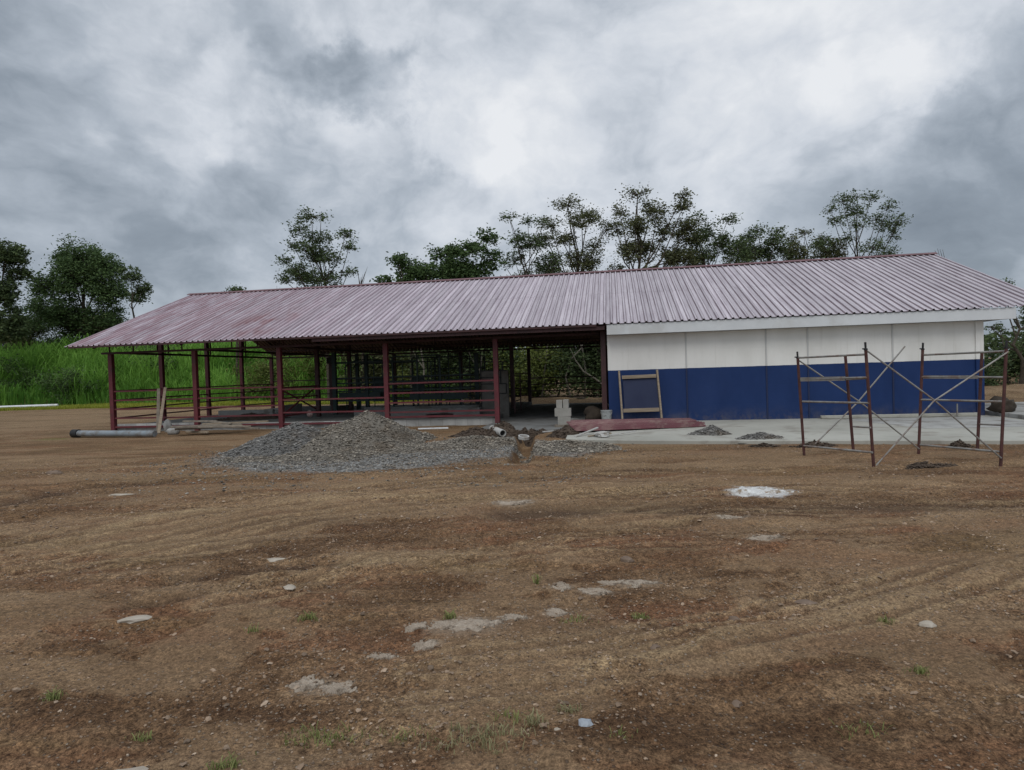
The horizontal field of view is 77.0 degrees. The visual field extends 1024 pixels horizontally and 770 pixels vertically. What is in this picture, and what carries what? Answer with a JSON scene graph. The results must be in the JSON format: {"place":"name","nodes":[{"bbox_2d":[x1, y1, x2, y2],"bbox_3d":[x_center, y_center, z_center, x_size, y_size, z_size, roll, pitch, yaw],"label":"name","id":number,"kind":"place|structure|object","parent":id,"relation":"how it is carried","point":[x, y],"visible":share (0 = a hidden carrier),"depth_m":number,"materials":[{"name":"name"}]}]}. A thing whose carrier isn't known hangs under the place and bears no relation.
{"place":"outdoors","nodes":[
{"label":"outdoors","id":0,"kind":"place"},
{"bbox_2d":[0,396,447,410],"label":"short grass","id":1,"kind":"structure","parent":0,"point":[133,404],"depth_m":44.84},
{"bbox_2d":[150,402,531,422],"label":"floor","id":2,"kind":"structure","parent":0,"point":[343,416],"depth_m":24.28,"materials":[{"name":"grey concrete"}]},
{"bbox_2d":[216,412,289,420],"bbox_3d":[-9.800,1.176,24.190,4.050,0.313,1.890,-2,1,0],"label":"soil heap","id":3,"kind":"object","parent":2,"relation":"on","point":[248,418],"visible":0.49,"depth_m":23.84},
{"bbox_2d":[218,403,302,415],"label":"wall","id":4,"kind":"structure","parent":2,"relation":"on","point":[297,408],"depth_m":26.18,"materials":[{"name":"concrete"}]},
{"bbox_2d":[302,404,353,412],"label":"wall","id":5,"kind":"structure","parent":2,"relation":"on","point":[328,408],"depth_m":28.19,"materials":[{"name":"grey concrete"}]},
{"bbox_2d":[331,351,485,414],"bbox_3d":[-4.003,-0.177,26.632,5.705,2.450,3.450,-2,1,9],"label":"cattle chute","id":6,"kind":"object","parent":2,"relation":"on","point":[379,381],"visible":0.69,"depth_m":25.36,"materials":[{"name":"red metal"}]},
{"bbox_2d":[354,405,481,416],"bbox_3d":[-3.368,0.937,23.278,4.640,0.320,0.740,-2,1,9],"label":"feed trough","id":7,"kind":"object","parent":2,"relation":"on","point":[437,408],"visible":0.59,"depth_m":23.01,"materials":[{"name":"grey concrete"}]},
{"bbox_2d":[480,361,509,417],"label":"concrete wall","id":8,"kind":"structure","parent":2,"relation":"on","point":[503,390],"depth_m":22.94,"materials":[{"name":"grey concrete"}]},
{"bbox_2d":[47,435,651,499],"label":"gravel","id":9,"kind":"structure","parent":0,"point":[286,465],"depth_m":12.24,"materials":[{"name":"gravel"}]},
{"bbox_2d":[0,358,1023,769],"bbox_3d":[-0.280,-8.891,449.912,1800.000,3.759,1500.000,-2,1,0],"label":"ground","id":10,"kind":"structure","parent":0,"point":[762,668],"depth_m":4.52,"materials":[{"name":"soil"}]},
{"bbox_2d":[0,238,34,341],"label":"leafy tree","id":11,"kind":"object","parent":10,"relation":"on","point":[11,255],"visible":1,"depth_m":51.54,"materials":[{"name":"green plant"}]},
{"bbox_2d":[0,352,53,395],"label":"shrub","id":12,"kind":"object","parent":10,"relation":"on","point":[6,368],"visible":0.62,"depth_m":52.07,"materials":[{"name":"green plant"}]},
{"bbox_2d":[0,314,57,353],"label":"shrub","id":13,"kind":"object","parent":10,"relation":"on","point":[22,341],"visible":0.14,"depth_m":58.72,"materials":[{"name":"green plant"}]},
{"bbox_2d":[0,404,58,407],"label":"water pipe","id":14,"kind":"object","parent":10,"relation":"on","point":[42,405],"visible":0.71,"depth_m":47.74,"materials":[{"name":"white plastic"}]},
{"bbox_2d":[39,685,68,700],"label":"weed tuft","id":15,"kind":"object","parent":10,"relation":"on","point":[52,696],"visible":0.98,"depth_m":3.36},
{"bbox_2d":[25,299,95,352],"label":"shrub","id":16,"kind":"object","parent":10,"relation":"on","point":[63,332],"visible":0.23,"depth_m":57.95,"materials":[{"name":"green plant"}]},
{"bbox_2d":[27,361,107,403],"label":"shrub","id":17,"kind":"object","parent":10,"relation":"on","point":[57,381],"visible":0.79,"depth_m":50.09,"materials":[{"name":"green plant"}]},
{"bbox_2d":[19,231,135,338],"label":"leafy tree","id":18,"kind":"object","parent":10,"relation":"on","point":[87,269],"visible":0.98,"depth_m":56.84,"materials":[{"name":"green plant"}]},
{"bbox_2d":[73,313,130,350],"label":"shrub","id":19,"kind":"object","parent":10,"relation":"on","point":[99,328],"visible":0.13,"depth_m":57.48,"materials":[{"name":"green plant"}]},
{"bbox_2d":[69,429,156,436],"bbox_3d":[-12.443,1.508,20.080,3.326,0.261,0.260,-1,1,18],"label":"drain pipe","id":20,"kind":"object","parent":10,"relation":"on","point":[115,433],"visible":1,"depth_m":19.98,"materials":[{"name":"grey plastic"}]},
{"bbox_2d":[109,264,153,350],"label":"leafy tree","id":21,"kind":"object","parent":10,"relation":"on","point":[139,290],"visible":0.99,"depth_m":55.71,"materials":[{"name":"green plant"}]},
{"bbox_2d":[117,615,151,623],"bbox_3d":[-2.572,1.595,4.388,0.209,0.039,0.078,-2,1,-29],"label":"stone","id":22,"kind":"object","parent":10,"relation":"on","point":[133,619],"visible":1,"depth_m":4.37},
{"bbox_2d":[125,730,154,741],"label":"weed tuft","id":23,"kind":"object","parent":10,"relation":"on","point":[149,736],"visible":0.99,"depth_m":3.01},
{"bbox_2d":[125,345,189,382],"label":"shrub","id":24,"kind":"object","parent":10,"relation":"on","point":[167,360],"visible":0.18,"depth_m":51.01,"materials":[{"name":"green plant"}]},
{"bbox_2d":[156,389,159,430],"bbox_3d":[-12.080,0.832,21.985,0.100,1.418,0.540,-2,1,-20],"label":"plank","id":25,"kind":"object","parent":10,"relation":"on","point":[158,407],"visible":0.76,"depth_m":21.97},
{"bbox_2d":[157,387,166,433],"bbox_3d":[-11.685,0.825,21.502,0.090,1.496,1.386,-2,1,-18],"label":"plank","id":26,"kind":"object","parent":10,"relation":"on","point":[161,411],"visible":1,"depth_m":21.45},
{"bbox_2d":[204,751,246,769],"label":"weed tuft","id":27,"kind":"object","parent":10,"relation":"on","point":[222,764],"visible":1,"depth_m":2.73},
{"bbox_2d":[0,330,459,405],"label":"tall grass","id":28,"kind":"structure","parent":10,"relation":"on","point":[130,375],"depth_m":50.59,"materials":[{"name":"plant"}]},
{"bbox_2d":[221,285,245,398],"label":"bushy tree","id":29,"kind":"object","parent":10,"relation":"on","point":[235,288],"visible":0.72,"depth_m":46.96,"materials":[{"name":"green plant"}]},
{"bbox_2d":[236,427,259,429],"bbox_3d":[-8.741,1.375,20.767,1.795,0.086,0.070,-1,1,31],"label":"timber piece","id":30,"kind":"object","parent":10,"relation":"on","point":[248,428],"visible":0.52,"depth_m":20.52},
{"bbox_2d":[175,427,210,429],"bbox_3d":[-9.966,1.357,20.187,1.079,0.067,0.200,-2,1,-25],"label":"timber piece","id":31,"kind":"object","parent":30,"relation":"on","point":[189,428],"visible":0.7,"depth_m":20.05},
{"bbox_2d":[170,423,241,427],"bbox_3d":[-9.526,1.271,20.096,2.016,0.085,0.200,-2,1,-20],"label":"timber piece","id":32,"kind":"object","parent":31,"relation":"on","point":[186,426],"visible":0.86,"depth_m":19.95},
{"bbox_2d":[225,356,301,395],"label":"shrub","id":33,"kind":"object","parent":10,"relation":"on","point":[259,374],"visible":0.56,"depth_m":46.13,"materials":[{"name":"green plant"}]},
{"bbox_2d":[205,421,322,456],"bbox_3d":[-5.164,1.222,15.524,4.590,0.684,5.400,-2,1,0],"label":"gravel heap","id":34,"kind":"object","parent":10,"relation":"on","point":[291,438],"visible":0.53,"depth_m":14.41,"materials":[{"name":"gravel"}]},
{"bbox_2d":[246,350,323,397],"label":"shrub","id":35,"kind":"object","parent":10,"relation":"on","point":[285,370],"visible":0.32,"depth_m":45.17,"materials":[{"name":"green plant"}]},
{"bbox_2d":[285,674,330,693],"bbox_3d":[-1.099,1.621,3.453,0.212,0.064,0.188,-2,1,0],"label":"cement splash","id":36,"kind":"object","parent":10,"relation":"on","point":[307,684],"visible":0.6,"depth_m":3.45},
{"bbox_2d":[255,720,365,754],"bbox_3d":[-0.900,1.616,2.946,0.457,0.077,0.273,-2,1,0],"label":"weed tuft","id":37,"kind":"object","parent":10,"relation":"on","point":[327,734],"visible":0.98,"depth_m":2.96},
{"bbox_2d":[271,205,360,397],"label":"leafy tree","id":38,"kind":"object","parent":10,"relation":"on","point":[304,276],"visible":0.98,"depth_m":41.36,"materials":[{"name":"green plant"}]},
{"bbox_2d":[283,353,352,383],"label":"shrub","id":39,"kind":"object","parent":10,"relation":"on","point":[306,361],"visible":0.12,"depth_m":44.19,"materials":[{"name":"green plant"}]},
{"bbox_2d":[220,443,457,463],"bbox_3d":[-3.656,1.445,14.230,6.210,0.272,4.050,-2,1,0],"label":"gravel heap","id":40,"kind":"object","parent":10,"relation":"on","point":[338,454],"visible":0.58,"depth_m":13.38,"materials":[{"name":"gravel"}]},
{"bbox_2d":[319,679,360,695],"bbox_3d":[-0.919,1.627,3.423,0.212,0.062,0.162,-2,1,0],"label":"cement splash","id":41,"kind":"object","parent":10,"relation":"on","point":[337,688],"visible":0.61,"depth_m":3.42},
{"bbox_2d":[320,352,389,386],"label":"shrub","id":42,"kind":"object","parent":10,"relation":"on","point":[345,357],"visible":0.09,"depth_m":43.44,"materials":[{"name":"green plant"}]},
{"bbox_2d":[279,410,437,456],"bbox_3d":[-3.518,1.055,15.722,4.455,0.903,5.400,-2,1,0],"label":"gravel heap","id":43,"kind":"object","parent":10,"relation":"on","point":[366,429],"visible":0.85,"depth_m":14.85,"materials":[{"name":"gravel"}]},
{"bbox_2d":[324,349,432,390],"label":"shrub","id":44,"kind":"object","parent":10,"relation":"on","point":[376,365],"visible":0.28,"depth_m":42.41,"materials":[{"name":"green plant"}]},
{"bbox_2d":[365,652,398,660],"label":"cement splash","id":45,"kind":"object","parent":10,"relation":"on","point":[384,656],"visible":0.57,"depth_m":3.74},
{"bbox_2d":[354,724,450,748],"bbox_3d":[-0.497,1.600,2.941,0.450,0.075,0.132,-2,1,0],"label":"weed tuft","id":46,"kind":"object","parent":10,"relation":"on","point":[396,737],"visible":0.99,"depth_m":2.94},
{"bbox_2d":[369,251,440,390],"bbox_3d":[-5.740,-3.612,39.827,6.200,9.472,4.401,-2,1,0],"label":"leafy tree","id":47,"kind":"object","parent":10,"relation":"on","point":[417,271],"visible":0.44,"depth_m":39.59,"materials":[{"name":"green plant"}]},
{"bbox_2d":[364,351,455,396],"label":"shrub","id":48,"kind":"object","parent":10,"relation":"on","point":[400,373],"visible":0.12,"depth_m":41.60,"materials":[{"name":"green plant"}]},
{"bbox_2d":[402,621,426,632],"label":"cement splash","id":49,"kind":"object","parent":10,"relation":"on","point":[412,627],"visible":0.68,"depth_m":4.16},
{"bbox_2d":[411,639,438,651],"bbox_3d":[-0.520,1.578,3.872,0.175,0.074,0.125,-2,1,0],"label":"cement splash","id":50,"kind":"object","parent":10,"relation":"on","point":[428,644],"visible":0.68,"depth_m":3.87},
{"bbox_2d":[391,349,464,400],"bbox_3d":[-4.080,-1.684,38.383,7.679,5.596,5.276,-2,1,-26],"label":"shrub","id":51,"kind":"object","parent":10,"relation":"on","point":[445,371],"visible":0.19,"depth_m":37.64,"materials":[{"name":"green plant"}]},
{"bbox_2d":[427,618,457,629],"bbox_3d":[-0.441,1.567,4.172,0.250,0.074,0.150,-2,1,0],"label":"cement splash","id":52,"kind":"object","parent":10,"relation":"on","point":[443,624],"visible":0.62,"depth_m":4.16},
{"bbox_2d":[423,223,512,399],"bbox_3d":[-2.141,-4.435,40.025,6.443,10.909,4.591,-2,1,0],"label":"leafy tree","id":53,"kind":"object","parent":10,"relation":"on","point":[451,267],"visible":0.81,"depth_m":39.09,"materials":[{"name":"green plant"}]},
{"bbox_2d":[448,426,487,436],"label":"soil heap","id":54,"kind":"object","parent":10,"relation":"on","point":[476,430],"visible":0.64,"depth_m":16.92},
{"bbox_2d":[425,346,525,403],"bbox_3d":[-2.212,-1.628,36.770,6.583,5.872,6.016,-2,1,0],"label":"shrub","id":55,"kind":"object","parent":10,"relation":"on","point":[466,362],"visible":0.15,"depth_m":36.38,"materials":[{"name":"green plant"}]},
{"bbox_2d":[427,435,525,459],"bbox_3d":[-0.904,1.472,15.232,2.970,0.587,3.780,-2,1,0],"label":"gravel heap","id":56,"kind":"object","parent":10,"relation":"on","point":[470,442],"visible":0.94,"depth_m":14.75,"materials":[{"name":"gravel"}]},
{"bbox_2d":[448,616,508,632],"bbox_3d":[-0.221,1.557,4.142,0.400,0.074,0.250,-2,1,0],"label":"cement splash","id":57,"kind":"object","parent":10,"relation":"on","point":[469,623],"visible":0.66,"depth_m":4.13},
{"bbox_2d":[416,719,542,754],"bbox_3d":[-0.134,1.566,2.873,0.522,0.083,0.278,-2,1,10],"label":"weed tuft","id":58,"kind":"object","parent":10,"relation":"on","point":[483,739],"visible":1,"depth_m":2.86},
{"bbox_2d":[486,421,522,443],"bbox_3d":[-0.208,1.325,17.030,1.485,0.766,1.350,-2,1,0],"label":"soil heap","id":59,"kind":"object","parent":10,"relation":"on","point":[510,430],"visible":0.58,"depth_m":16.80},
{"bbox_2d":[483,706,539,724],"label":"weed tuft","id":60,"kind":"object","parent":10,"relation":"on","point":[516,714],"visible":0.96,"depth_m":3.06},
{"bbox_2d":[0,444,1023,769],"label":"pebbles","id":61,"kind":"object","parent":10,"relation":"on","point":[358,710],"visible":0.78,"depth_m":4.39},
{"bbox_2d":[491,499,534,505],"bbox_3d":[0.016,1.473,7.981,0.550,0.081,0.250,-2,1,0],"label":"cement splash","id":62,"kind":"object","parent":10,"relation":"on","point":[511,503],"visible":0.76,"depth_m":7.94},
{"bbox_2d":[3,331,1023,368],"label":"wood","id":63,"kind":"object","parent":10,"relation":"on","point":[994,335],"depth_m":90.70,"materials":[{"name":"green plant"}]},
{"bbox_2d":[500,613,527,620],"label":"cement splash","id":64,"kind":"object","parent":10,"relation":"on","point":[514,616],"visible":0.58,"depth_m":4.22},
{"bbox_2d":[464,343,574,397],"bbox_3d":[0.487,-0.814,36.192,6.816,4.959,5.946,-2,1,0],"label":"shrub","id":65,"kind":"object","parent":10,"relation":"on","point":[536,367],"visible":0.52,"depth_m":35.49,"materials":[{"name":"green plant"}]},
{"bbox_2d":[497,210,566,350],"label":"leafy tree","id":66,"kind":"object","parent":10,"relation":"on","point":[518,238],"visible":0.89,"depth_m":42.59,"materials":[{"name":"green plant"}]},
{"bbox_2d":[520,427,546,446],"bbox_3d":[0.595,1.409,17.432,1.080,0.525,1.350,-2,1,0],"label":"soil heap","id":67,"kind":"object","parent":10,"relation":"on","point":[532,433],"visible":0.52,"depth_m":17.25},
{"bbox_2d":[518,707,548,727],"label":"weed tuft","id":68,"kind":"object","parent":10,"relation":"on","point":[530,720],"visible":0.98,"depth_m":3.01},
{"bbox_2d":[65,252,1023,430],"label":"farm shed","id":69,"kind":"structure","parent":10,"relation":"on","point":[719,342],"depth_m":20.28,"materials":[{"name":"metal"}]},
{"bbox_2d":[499,342,601,398],"bbox_3d":[2.957,-1.792,37.057,7.473,6.679,6.334,-1,1,29],"label":"shrub","id":70,"kind":"object","parent":10,"relation":"on","point":[568,361],"visible":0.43,"depth_m":35.82,"materials":[{"name":"green plant"}]},
{"bbox_2d":[544,607,570,618],"bbox_3d":[0.299,1.548,4.322,0.188,0.074,0.200,-2,1,0],"label":"cement splash","id":71,"kind":"object","parent":10,"relation":"on","point":[559,612],"visible":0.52,"depth_m":4.32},
{"bbox_2d":[548,581,573,591],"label":"cement splash","id":72,"kind":"object","parent":10,"relation":"on","point":[562,586],"visible":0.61,"depth_m":4.75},
{"bbox_2d":[546,424,578,438],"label":"soil heap","id":73,"kind":"object","parent":10,"relation":"on","point":[564,431],"visible":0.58,"depth_m":16.01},
{"bbox_2d":[520,439,621,463],"bbox_3d":[1.197,1.484,13.934,2.565,0.632,3.375,-2,1,0],"label":"gravel heap","id":74,"kind":"object","parent":10,"relation":"on","point":[546,447],"visible":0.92,"depth_m":13.49,"materials":[{"name":"gravel"}]},
{"bbox_2d":[550,343,606,397],"bbox_3d":[4.759,-1.859,36.927,6.752,5.962,6.187,-1,1,27],"label":"shrub","id":75,"kind":"object","parent":10,"relation":"on","point":[592,349],"visible":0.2,"depth_m":36.18,"materials":[{"name":"green plant"}]},
{"bbox_2d":[532,193,626,273],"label":"leafy tree","id":76,"kind":"object","parent":10,"relation":"on","point":[587,262],"visible":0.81,"depth_m":43.46,"materials":[{"name":"green plant"}]},
{"bbox_2d":[578,587,615,594],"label":"cement splash","id":77,"kind":"object","parent":10,"relation":"on","point":[600,591],"visible":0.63,"depth_m":4.68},
{"bbox_2d":[618,579,662,588],"bbox_3d":[0.998,1.514,4.892,0.400,0.081,0.225,-2,1,0],"label":"cement splash","id":78,"kind":"object","parent":10,"relation":"on","point":[635,583],"visible":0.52,"depth_m":4.85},
{"bbox_2d":[605,182,707,268],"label":"leafy tree","id":79,"kind":"object","parent":10,"relation":"on","point":[675,257],"visible":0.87,"depth_m":42.46,"materials":[{"name":"green plant"}]},
{"bbox_2d":[680,209,763,265],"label":"leafy tree","id":80,"kind":"object","parent":10,"relation":"on","point":[710,256],"visible":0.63,"depth_m":43.20,"materials":[{"name":"green plant"}]},
{"bbox_2d":[725,220,800,261],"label":"leafy tree","id":81,"kind":"object","parent":10,"relation":"on","point":[772,240],"visible":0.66,"depth_m":45.21,"materials":[{"name":"green plant"}]},
{"bbox_2d":[729,486,798,497],"bbox_3d":[3.195,1.373,8.191,0.858,0.120,0.676,-2,1,0],"label":"lime spill","id":82,"kind":"object","parent":10,"relation":"on","point":[755,490],"visible":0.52,"depth_m":8.16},
{"bbox_2d":[747,534,784,540],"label":"cement splash","id":83,"kind":"object","parent":10,"relation":"on","point":[764,537],"visible":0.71,"depth_m":6.06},
{"bbox_2d":[566,415,1023,443],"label":"slab","id":84,"kind":"structure","parent":10,"relation":"on","point":[789,430],"depth_m":14.40,"materials":[{"name":"concrete"}]},
{"bbox_2d":[573,424,705,430],"bbox_3d":[3.234,1.092,16.986,3.550,0.095,1.000,-2,1,-10],"label":"roof sheet","id":85,"kind":"object","parent":84,"relation":"on","point":[618,428],"visible":0.56,"depth_m":16.55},
{"bbox_2d":[570,424,703,428],"bbox_3d":[3.268,1.069,17.221,3.500,0.095,1.000,-2,1,-8],"label":"roof sheet","id":86,"kind":"object","parent":85,"relation":"on","point":[574,426],"visible":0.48,"depth_m":16.80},
{"bbox_2d":[575,421,704,426],"bbox_3d":[3.374,1.037,17.462,3.450,0.096,1.000,-2,1,-5],"label":"roof sheet","id":87,"kind":"object","parent":86,"relation":"on","point":[697,422],"visible":0.56,"depth_m":17.05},
{"bbox_2d":[566,421,695,424],"bbox_3d":[3.233,1.012,17.706,3.400,0.092,1.000,-2,1,-1],"label":"roof sheet","id":88,"kind":"object","parent":87,"relation":"on","point":[569,422],"visible":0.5,"depth_m":17.25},
{"bbox_2d":[570,418,696,422],"bbox_3d":[3.305,0.984,17.838,3.350,0.090,1.000,-2,1,3],"label":"roof sheet","id":89,"kind":"object","parent":88,"relation":"on","point":[630,420],"visible":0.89,"depth_m":17.67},
{"bbox_2d":[618,370,662,418],"bbox_3d":[3.747,0.332,18.815,1.241,1.534,0.414,-2,1,9],"label":"wooden trestle","id":90,"kind":"object","parent":84,"relation":"on","point":[641,393],"visible":0.85,"depth_m":18.83,"materials":[{"name":"wood"}]},
{"bbox_2d":[687,424,731,435],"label":"gravel heap","id":91,"kind":"object","parent":84,"relation":"on","point":[712,430],"visible":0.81,"depth_m":14.82,"materials":[{"name":"gravel"}]},
{"bbox_2d":[735,432,782,439],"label":"gravel heap","id":92,"kind":"object","parent":84,"relation":"on","point":[759,435],"visible":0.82,"depth_m":13.75,"materials":[{"name":"gravel"}]},
{"bbox_2d":[820,412,976,418],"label":"timber beam","id":93,"kind":"structure","parent":84,"relation":"on","point":[897,415],"depth_m":17.71,"materials":[{"name":"wood"}]},
{"bbox_2d":[845,416,1023,428],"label":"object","id":94,"kind":"structure","parent":84,"relation":"on","point":[941,422],"depth_m":15.98,"materials":[{"name":"concrete"}]},
{"bbox_2d":[789,439,837,447],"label":"soil heap","id":95,"kind":"object","parent":10,"relation":"on","point":[823,444],"visible":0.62,"depth_m":12.75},
{"bbox_2d":[778,228,854,259],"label":"leafy tree","id":96,"kind":"object","parent":10,"relation":"on","point":[797,250],"visible":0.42,"depth_m":45.58,"materials":[{"name":"green plant"}]},
{"bbox_2d":[807,188,913,257],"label":"leafy tree","id":97,"kind":"object","parent":10,"relation":"on","point":[896,224],"visible":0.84,"depth_m":43.47,"materials":[{"name":"green plant"}]},
{"bbox_2d":[831,719,889,739],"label":"weed tuft","id":98,"kind":"object","parent":10,"relation":"on","point":[851,728],"visible":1,"depth_m":2.85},
{"bbox_2d":[795,341,1008,466],"bbox_3d":[6.299,0.297,10.569,2.758,1.999,1.337,-2,1,6],"label":"scaffold","id":99,"kind":"object","parent":10,"relation":"on","point":[921,391],"visible":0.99,"depth_m":10.33,"materials":[{"name":"red metal"}]},
{"bbox_2d":[905,461,957,468],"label":"soil heap","id":100,"kind":"object","parent":10,"relation":"on","point":[920,465],"visible":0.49,"depth_m":9.72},
{"bbox_2d":[948,439,975,447],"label":"soil heap","id":101,"kind":"object","parent":10,"relation":"on","point":[959,443],"visible":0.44,"depth_m":11.83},
{"bbox_2d":[984,329,1016,385],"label":"shrub","id":102,"kind":"object","parent":10,"relation":"on","point":[988,381],"visible":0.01,"depth_m":37.20,"materials":[{"name":"green plant"}]},
{"bbox_2d":[984,337,1023,383],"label":"bushy tree","id":103,"kind":"object","parent":10,"relation":"on","point":[1014,370],"visible":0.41,"depth_m":38.80,"materials":[{"name":"green plant"}]},
{"bbox_2d":[984,277,1023,383],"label":"leafy tree","id":104,"kind":"object","parent":10,"relation":"on","point":[1019,354],"visible":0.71,"depth_m":34.97,"materials":[{"name":"green plant"}]},
{"bbox_2d":[985,402,1023,418],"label":"ramp","id":105,"kind":"structure","parent":10,"relation":"on","point":[1018,413],"depth_m":17.39,"materials":[{"name":"concrete"}]},
{"bbox_2d":[986,396,1016,412],"bbox_3d":[13.118,0.541,17.213,0.694,0.510,0.494,-2,1,0],"label":"sack","id":106,"kind":"object","parent":105,"relation":"on","point":[1010,405],"visible":0.81,"depth_m":17.09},
{"bbox_2d":[0,0,1023,357],"label":"sky","id":107,"kind":"structure","parent":0,"point":[179,138],"materials":[{"name":"grey"}]},
{"bbox_2d":[482,402,608,430],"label":"passage floor","id":108,"kind":"structure","parent":0,"point":[536,417],"depth_m":22.69,"materials":[{"name":"grey concrete"}]},
{"bbox_2d":[513,374,521,412],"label":"corral gate","id":109,"kind":"structure","parent":108,"relation":"on","point":[515,410],"depth_m":23.62,"materials":[{"name":"metal"}]},
{"bbox_2d":[583,406,601,419],"bbox_3d":[2.634,0.951,20.380,0.730,0.612,0.655,-2,1,0],"label":"sack","id":110,"kind":"object","parent":108,"relation":"on","point":[591,412],"visible":0.63,"depth_m":20.18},
{"bbox_2d":[558,416,570,424],"bbox_3d":[1.493,1.008,18.348,0.360,0.240,0.200,-2,1,7],"label":"concrete block","id":111,"kind":"object","parent":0,"point":[562,420],"depth_m":18.25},
{"bbox_2d":[555,408,571,416],"bbox_3d":[1.456,0.774,18.348,0.460,0.230,0.200,-2,1,10],"label":"concrete block","id":112,"kind":"object","parent":111,"relation":"on","point":[559,412],"depth_m":18.25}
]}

